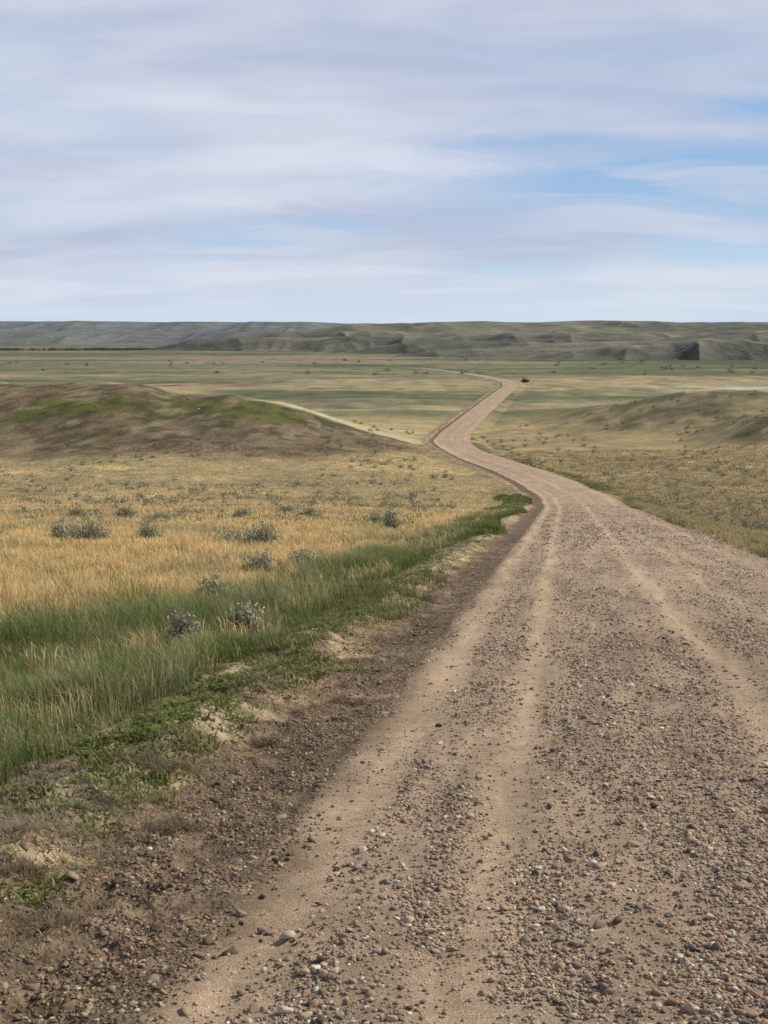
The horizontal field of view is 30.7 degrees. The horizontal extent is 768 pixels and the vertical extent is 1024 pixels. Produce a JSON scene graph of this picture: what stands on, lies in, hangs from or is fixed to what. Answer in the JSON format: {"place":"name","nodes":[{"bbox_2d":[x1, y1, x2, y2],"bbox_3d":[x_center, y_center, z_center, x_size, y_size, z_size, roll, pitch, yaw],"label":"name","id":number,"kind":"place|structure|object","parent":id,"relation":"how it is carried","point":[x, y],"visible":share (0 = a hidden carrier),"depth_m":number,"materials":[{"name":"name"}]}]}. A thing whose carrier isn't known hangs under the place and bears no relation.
{"place":"outdoors","nodes":[
{"label":"outdoors","id":0,"kind":"place"},
{"bbox_2d":[0,345,767,1023],"bbox_3d":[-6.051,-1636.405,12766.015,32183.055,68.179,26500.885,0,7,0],"label":"prairie ground","id":1,"kind":"structure","parent":0,"point":[324,397],"depth_m":166.27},
{"bbox_2d":[50,518,67,539],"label":"sagebrush","id":2,"kind":"object","parent":1,"relation":"on","point":[61,526],"visible":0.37,"depth_m":34.82,"materials":[{"name":"green plant"}]},
{"bbox_2d":[65,504,87,517],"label":"sagebrush","id":3,"kind":"object","parent":1,"relation":"on","point":[79,511],"visible":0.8,"depth_m":60.43,"materials":[{"name":"green plant"}]},
{"bbox_2d":[48,514,111,539],"bbox_3d":[-7.490,0.419,34.370,1.499,0.910,1.006,0,7,0],"label":"sagebrush","id":4,"kind":"object","parent":1,"relation":"on","point":[73,534],"visible":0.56,"depth_m":34.29,"materials":[{"name":"green plant"}]},
{"bbox_2d":[73,516,112,541],"bbox_3d":[-7.019,0.522,34.016,0.923,0.795,0.868,5,9,34],"label":"sagebrush","id":5,"kind":"object","parent":1,"relation":"on","point":[92,531],"visible":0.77,"depth_m":33.95,"materials":[{"name":"green plant"}]},
{"bbox_2d":[112,500,141,516],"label":"sagebrush","id":6,"kind":"object","parent":1,"relation":"on","point":[124,512],"visible":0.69,"depth_m":62.45,"materials":[{"name":"green plant"}]},
{"bbox_2d":[135,516,166,539],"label":"sagebrush","id":7,"kind":"object","parent":1,"relation":"on","point":[144,533],"visible":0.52,"depth_m":35.29,"materials":[{"name":"green plant"}]},
{"bbox_2d":[147,507,176,520],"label":"sagebrush","id":8,"kind":"object","parent":1,"relation":"on","point":[161,515],"visible":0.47,"depth_m":56.47,"materials":[{"name":"green plant"}]},
{"bbox_2d":[161,605,207,645],"bbox_3d":[-1.981,1.168,13.914,0.442,0.513,0.530,-2,8,-18],"label":"sagebrush","id":9,"kind":"object","parent":1,"relation":"on","point":[181,626],"visible":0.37,"depth_m":13.83,"materials":[{"name":"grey plant"}]},
{"bbox_2d":[196,568,237,602],"bbox_3d":[-2.385,1.074,19.849,0.634,0.588,0.488,0,7,0],"label":"sagebrush","id":10,"kind":"object","parent":1,"relation":"on","point":[213,580],"visible":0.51,"depth_m":19.77,"materials":[{"name":"green plant"}]},
{"bbox_2d":[226,507,251,517],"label":"sagebrush","id":11,"kind":"object","parent":1,"relation":"on","point":[239,513],"visible":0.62,"depth_m":60.45,"materials":[{"name":"green plant"}]},
{"bbox_2d":[204,519,280,548],"bbox_3d":[-3.458,0.568,34.345,1.911,0.771,1.367,0,7,0],"label":"sagebrush","id":12,"kind":"object","parent":1,"relation":"on","point":[233,535],"visible":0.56,"depth_m":34.40,"materials":[{"name":"green plant"}]},
{"bbox_2d":[219,597,270,636],"bbox_3d":[-1.504,1.165,15.083,0.535,0.518,0.424,-2,8,-11],"label":"sagebrush","id":13,"kind":"object","parent":1,"relation":"on","point":[240,616],"visible":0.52,"depth_m":15.04,"materials":[{"name":"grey plant"}]},
{"bbox_2d":[0,534,496,1013],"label":"dry grass litter","id":14,"kind":"object","parent":1,"relation":"on","point":[28,822],"visible":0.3,"depth_m":6.81,"materials":[{"name":"beige plant"}]},
{"bbox_2d":[0,554,501,1023],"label":"soil clods","id":15,"kind":"object","parent":1,"relation":"on","point":[101,981],"visible":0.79,"depth_m":5.91,"materials":[{"name":"brown soil"}]},
{"bbox_2d":[0,529,504,917],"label":"roadside weeds","id":16,"kind":"object","parent":1,"relation":"on","point":[190,705],"visible":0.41,"depth_m":8.65,"materials":[{"name":"green plant"}]},
{"bbox_2d":[243,517,281,543],"bbox_3d":[-2.934,0.529,33.962,0.973,0.935,0.665,0,7,0],"label":"sagebrush","id":17,"kind":"object","parent":1,"relation":"on","point":[262,535],"visible":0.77,"depth_m":33.92,"materials":[{"name":"green plant"}]},
{"bbox_2d":[237,548,292,573],"bbox_3d":[-2.224,0.933,25.339,1.035,0.584,0.646,5,9,33],"label":"sagebrush","id":18,"kind":"object","parent":1,"relation":"on","point":[257,560],"visible":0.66,"depth_m":25.27,"materials":[{"name":"green plant"}]},
{"bbox_2d":[277,502,301,512],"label":"sagebrush","id":19,"kind":"object","parent":1,"relation":"on","point":[286,508],"visible":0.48,"depth_m":66.45,"materials":[{"name":"green plant"}]},
{"bbox_2d":[286,547,323,566],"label":"sagebrush","id":20,"kind":"object","parent":1,"relation":"on","point":[301,556],"visible":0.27,"depth_m":26.31,"materials":[{"name":"green plant"}]},
{"bbox_2d":[297,504,323,517],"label":"sagebrush","id":21,"kind":"object","parent":1,"relation":"on","point":[311,511],"visible":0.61,"depth_m":58.42,"materials":[{"name":"green plant"}]},
{"bbox_2d":[363,511,383,523],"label":"sagebrush","id":22,"kind":"object","parent":1,"relation":"on","point":[377,518],"visible":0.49,"depth_m":52.38,"materials":[{"name":"green plant"}]},
{"bbox_2d":[365,541,397,550],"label":"sagebrush","id":23,"kind":"object","parent":1,"relation":"on","point":[379,545],"visible":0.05,"depth_m":28.79,"materials":[{"name":"green plant"}]},
{"bbox_2d":[0,347,766,374],"bbox_3d":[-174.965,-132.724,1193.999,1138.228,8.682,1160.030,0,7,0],"label":"distant trees","id":24,"kind":"object","parent":1,"relation":"on","point":[146,348],"visible":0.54,"depth_m":964.76,"materials":[{"name":"green tree leaves"}]},
{"bbox_2d":[0,436,767,763],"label":"golden grass","id":25,"kind":"structure","parent":1,"relation":"on","point":[24,536],"depth_m":50.98,"materials":[{"name":"yellow plant"}]},
{"bbox_2d":[0,458,767,784],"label":"green grass","id":26,"kind":"structure","parent":1,"relation":"on","point":[48,628],"depth_m":14.38,"materials":[{"name":"green plant"}]},
{"bbox_2d":[0,389,767,530],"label":"distant sagebrush","id":27,"kind":"object","parent":1,"relation":"on","point":[313,502],"visible":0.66,"depth_m":102.35,"materials":[{"name":"green plant"}]},
{"bbox_2d":[380,502,401,528],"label":"sagebrush","id":28,"kind":"object","parent":1,"relation":"on","point":[388,520],"visible":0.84,"depth_m":46.35,"materials":[{"name":"green plant"}]},
{"bbox_2d":[521,377,529,382],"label":"roadside shrub","id":29,"kind":"object","parent":1,"relation":"on","point":[525,380],"visible":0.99,"depth_m":545.62,"materials":[{"name":"green plant"}]},
{"bbox_2d":[0,320,767,359],"bbox_3d":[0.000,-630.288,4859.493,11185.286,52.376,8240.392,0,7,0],"label":"distant hills","id":30,"kind":"structure","parent":0,"point":[624,340],"depth_m":1685.03,"materials":[{"name":"green plant"}]},
{"bbox_2d":[0,0,767,323],"label":"sky","id":31,"kind":"structure","parent":0,"point":[326,161],"materials":[{"name":"blue"}]},
{"bbox_2d":[146,368,767,1023],"bbox_3d":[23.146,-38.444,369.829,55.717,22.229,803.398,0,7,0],"label":"gravel road","id":32,"kind":"structure","parent":0,"point":[281,912],"depth_m":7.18,"materials":[{"name":"beige gravel"}]}
]}

